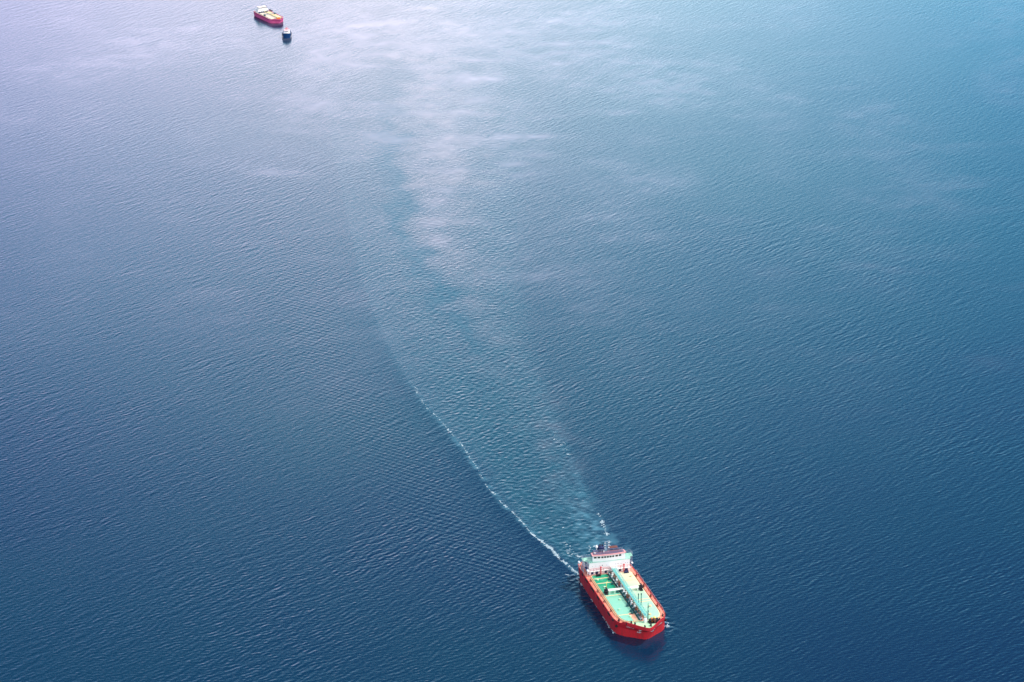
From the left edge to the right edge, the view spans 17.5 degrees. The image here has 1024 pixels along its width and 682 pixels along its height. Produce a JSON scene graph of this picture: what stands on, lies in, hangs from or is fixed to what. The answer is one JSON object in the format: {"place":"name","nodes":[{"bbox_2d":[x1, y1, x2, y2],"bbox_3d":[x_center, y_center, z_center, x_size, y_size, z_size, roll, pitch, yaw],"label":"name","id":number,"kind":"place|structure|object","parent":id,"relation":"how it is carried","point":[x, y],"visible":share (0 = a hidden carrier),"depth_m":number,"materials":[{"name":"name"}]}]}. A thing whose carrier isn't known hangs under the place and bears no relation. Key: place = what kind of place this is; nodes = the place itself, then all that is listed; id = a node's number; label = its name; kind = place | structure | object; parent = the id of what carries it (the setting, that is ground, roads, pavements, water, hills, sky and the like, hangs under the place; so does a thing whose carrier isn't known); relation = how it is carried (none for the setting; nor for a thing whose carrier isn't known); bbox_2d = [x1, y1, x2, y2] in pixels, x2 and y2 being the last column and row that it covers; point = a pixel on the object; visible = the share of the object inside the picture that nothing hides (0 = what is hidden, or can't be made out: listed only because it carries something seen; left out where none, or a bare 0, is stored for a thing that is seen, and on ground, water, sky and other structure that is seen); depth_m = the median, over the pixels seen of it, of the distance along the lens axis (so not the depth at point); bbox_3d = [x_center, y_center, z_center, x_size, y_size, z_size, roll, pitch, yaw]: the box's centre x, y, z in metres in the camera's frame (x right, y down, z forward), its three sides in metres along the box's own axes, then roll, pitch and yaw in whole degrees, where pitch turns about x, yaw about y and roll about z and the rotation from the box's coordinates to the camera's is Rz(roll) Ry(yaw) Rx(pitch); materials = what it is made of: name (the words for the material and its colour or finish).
{"place":"outdoors","nodes":[
{"label":"outdoors","id":0,"kind":"place"},
{"bbox_2d":[0,0,1023,681],"bbox_3d":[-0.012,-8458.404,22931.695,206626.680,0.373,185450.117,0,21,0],"label":"water","id":1,"kind":"structure","parent":0,"point":[722,300],"depth_m":1350.98,"materials":[{"name":"blue liquid"}]},
{"bbox_2d":[254,4,282,22],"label":"tanker ship","id":2,"kind":"object","parent":1,"relation":"on","point":[263,12],"visible":1,"depth_m":1789.81,"materials":[{"name":"pink paint"}]},
{"bbox_2d":[282,26,291,37],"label":"tugboat","id":3,"kind":"object","parent":1,"relation":"on","point":[286,32],"visible":1,"depth_m":1756.82,"materials":[{"name":"blue paint"}]},
{"bbox_2d":[415,387,612,630],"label":"foam","id":4,"kind":"object","parent":1,"relation":"on","point":[606,533],"visible":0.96,"depth_m":1169.15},
{"bbox_2d":[578,541,666,638],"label":"tanker ship","id":5,"kind":"object","parent":1,"relation":"on","point":[623,598],"visible":1,"depth_m":1117.70,"materials":[{"name":"red paint"}]}
]}

